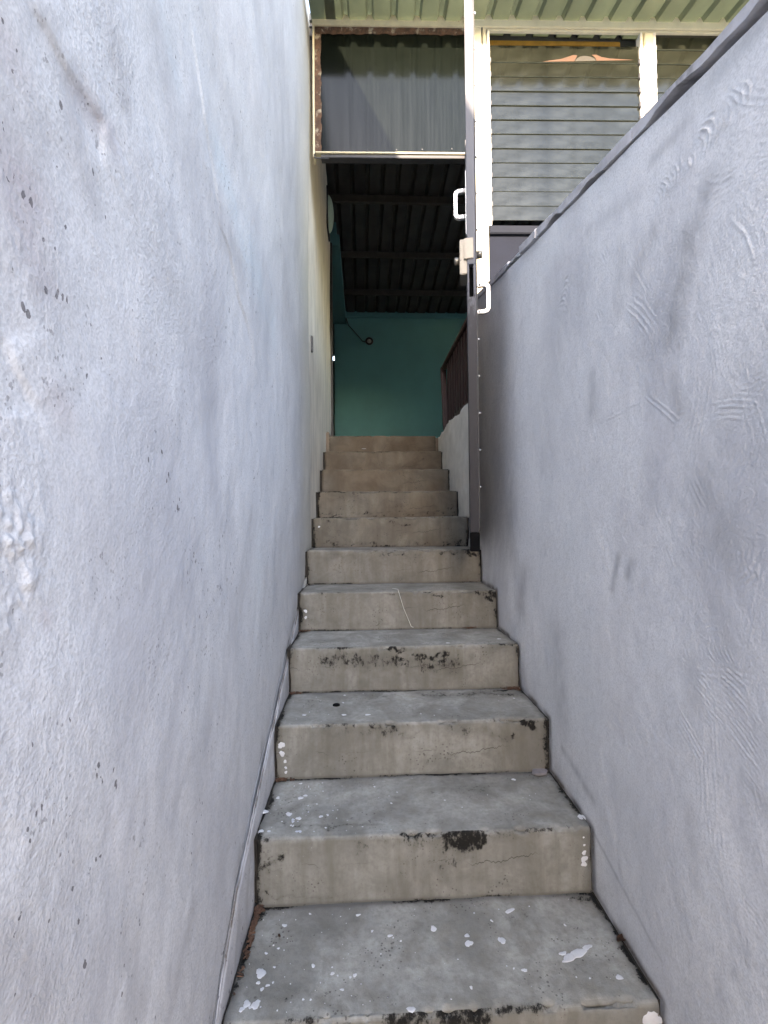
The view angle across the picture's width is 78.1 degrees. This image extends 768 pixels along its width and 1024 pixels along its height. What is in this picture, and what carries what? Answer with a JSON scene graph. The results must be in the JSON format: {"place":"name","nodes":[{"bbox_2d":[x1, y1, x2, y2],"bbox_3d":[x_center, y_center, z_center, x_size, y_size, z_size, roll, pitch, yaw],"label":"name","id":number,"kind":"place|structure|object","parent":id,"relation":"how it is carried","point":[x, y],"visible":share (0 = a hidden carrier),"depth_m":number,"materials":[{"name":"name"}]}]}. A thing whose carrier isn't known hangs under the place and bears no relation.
{"place":"outdoors","nodes":[
{"label":"outdoors","id":0,"kind":"place"},
{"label":"room floor","id":1,"kind":"structure","parent":0,"visible":0},
{"bbox_2d":[308,5,332,548],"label":"wall","id":2,"kind":"structure","parent":1,"relation":"on","point":[320,305],"depth_m":3.27,"materials":[{"name":"beige paint"}]},
{"bbox_2d":[326,185,333,241],"bbox_3d":[-0.476,-2.651,4.218,0.057,0.330,0.280,0,-1,-3],"label":"wall lamp","id":3,"kind":"object","parent":2,"relation":"attached to","point":[329,215],"visible":1,"depth_m":4.13,"materials":[{"name":"green plastic"}]},
{"bbox_2d":[333,324,334,435],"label":"passage wall","id":4,"kind":"structure","parent":1,"relation":"on","point":[333,385],"depth_m":6.61,"materials":[{"name":"beige paint"}]},
{"bbox_2d":[334,311,466,437],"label":"teal wall","id":5,"kind":"structure","parent":1,"relation":"on","point":[388,381],"depth_m":6.45,"materials":[{"name":"paint"}]},
{"bbox_2d":[330,222,345,323],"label":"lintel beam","id":6,"kind":"structure","parent":5,"relation":"attached to","point":[339,314],"depth_m":5.30,"materials":[{"name":"teal paint"}]},
{"bbox_2d":[309,13,635,313],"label":"corrugated ceiling","id":7,"kind":"structure","parent":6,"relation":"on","point":[401,231],"depth_m":4.91,"materials":[{"name":"metal"}]},
{"bbox_2d":[490,40,619,46],"bbox_3d":[0.615,-2.822,2.860,1.626,0.032,0.032,0,-1,-1],"label":"roof batten","id":8,"kind":"object","parent":7,"relation":"attached to","point":[549,43],"visible":0.26,"depth_m":2.85,"materials":[{"name":"brown wood"}]},
{"bbox_2d":[346,318,372,344],"bbox_3d":[-0.332,-2.443,6.401,0.374,0.387,0.076,0,-1,-3],"label":"bulb holder","id":9,"kind":"object","parent":5,"relation":"attached to","point":[368,341],"visible":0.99,"depth_m":6.38,"materials":[{"name":"black plastic"}]},
{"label":"ground","id":10,"kind":"structure","parent":0,"visible":0},
{"bbox_2d":[0,0,310,1023],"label":"rendered wall","id":11,"kind":"structure","parent":10,"relation":"on","point":[154,422],"depth_m":0.65,"materials":[{"name":"grey paint"}]},
{"bbox_2d":[221,436,661,1023],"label":"staircase","id":12,"kind":"structure","parent":10,"relation":"on","point":[423,844],"depth_m":1.34,"materials":[{"name":"concrete"}]},
{"bbox_2d":[233,904,260,994],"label":"leaf litter","id":13,"kind":"object","parent":12,"relation":"on","point":[251,938],"visible":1,"depth_m":1.12,"materials":[{"name":"brown plant"}]},
{"bbox_2d":[251,904,264,931],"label":"leaf litter","id":14,"kind":"object","parent":12,"relation":"on","point":[257,911],"visible":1,"depth_m":1.21,"materials":[{"name":"brown plant"}]},
{"bbox_2d":[275,777,294,781],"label":"leaf litter","id":15,"kind":"object","parent":12,"relation":"on","point":[282,779],"visible":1,"depth_m":1.51,"materials":[{"name":"brown plant"}]},
{"bbox_2d":[438,404,469,546],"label":"stairwell wall","id":16,"kind":"structure","parent":12,"relation":"attached to","point":[453,443],"depth_m":3.02,"materials":[{"name":"white paint"}]},
{"bbox_2d":[440,317,467,430],"bbox_3d":[0.495,-0.902,3.265,0.042,0.523,1.041,0,-1,-3],"label":"stair railing","id":17,"kind":"object","parent":16,"relation":"on","point":[454,391],"visible":0.64,"depth_m":3.25,"materials":[{"name":"red wood"}]},
{"bbox_2d":[502,686,519,690],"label":"leaf litter","id":18,"kind":"object","parent":12,"relation":"on","point":[513,687],"visible":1,"depth_m":1.84,"materials":[{"name":"brown plant"}]},
{"bbox_2d":[532,768,547,775],"bbox_3d":[0.509,0.849,1.548,0.056,0.007,0.040,0,-1,-3],"label":"plaster chip","id":19,"kind":"object","parent":12,"relation":"on","point":[540,772],"visible":1,"depth_m":1.54,"materials":[{"name":"white paint"}]},
{"bbox_2d":[616,934,624,941],"bbox_3d":[0.563,1.009,1.122,0.034,0.009,0.018,0,-1,-31],"label":"dry leaf","id":20,"kind":"object","parent":12,"relation":"on","point":[619,937],"visible":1,"depth_m":1.12,"materials":[{"name":"brown plant"}]},
{"bbox_2d":[489,225,538,280],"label":"grey wall","id":21,"kind":"structure","parent":10,"relation":"on","point":[505,242],"depth_m":2.75,"materials":[{"name":"paint"}]},
{"bbox_2d":[312,15,488,292],"bbox_3d":[0.100,-1.520,2.751,1.012,2.749,0.074,0,-1,-1],"label":"door frame","id":22,"kind":"object","parent":21,"relation":"attached to","point":[391,90],"visible":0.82,"depth_m":2.75,"materials":[{"name":"beige paint"}]},
{"bbox_2d":[454,0,489,551],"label":"metal door","id":23,"kind":"structure","parent":22,"relation":"attached to","point":[470,255],"depth_m":1.92,"materials":[{"name":"grey paint"}]},
{"bbox_2d":[308,0,748,40],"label":"corrugated eave","id":24,"kind":"object","parent":21,"relation":"on","point":[636,10],"visible":0.33,"depth_m":2.70,"materials":[{"name":"metal"}]},
{"bbox_2d":[474,15,728,225],"bbox_3d":[1.677,-2.284,2.798,2.324,1.244,0.074,0,-1,-1],"label":"louvre window","id":25,"kind":"structure","parent":21,"relation":"attached to","point":[562,121],"depth_m":2.77,"materials":[{"name":"beige paint"}]},
{"bbox_2d":[477,0,767,1023],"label":"sloping wall","id":26,"kind":"structure","parent":10,"relation":"on","point":[623,394],"depth_m":0.99,"materials":[{"name":"grey paint"}]}
]}

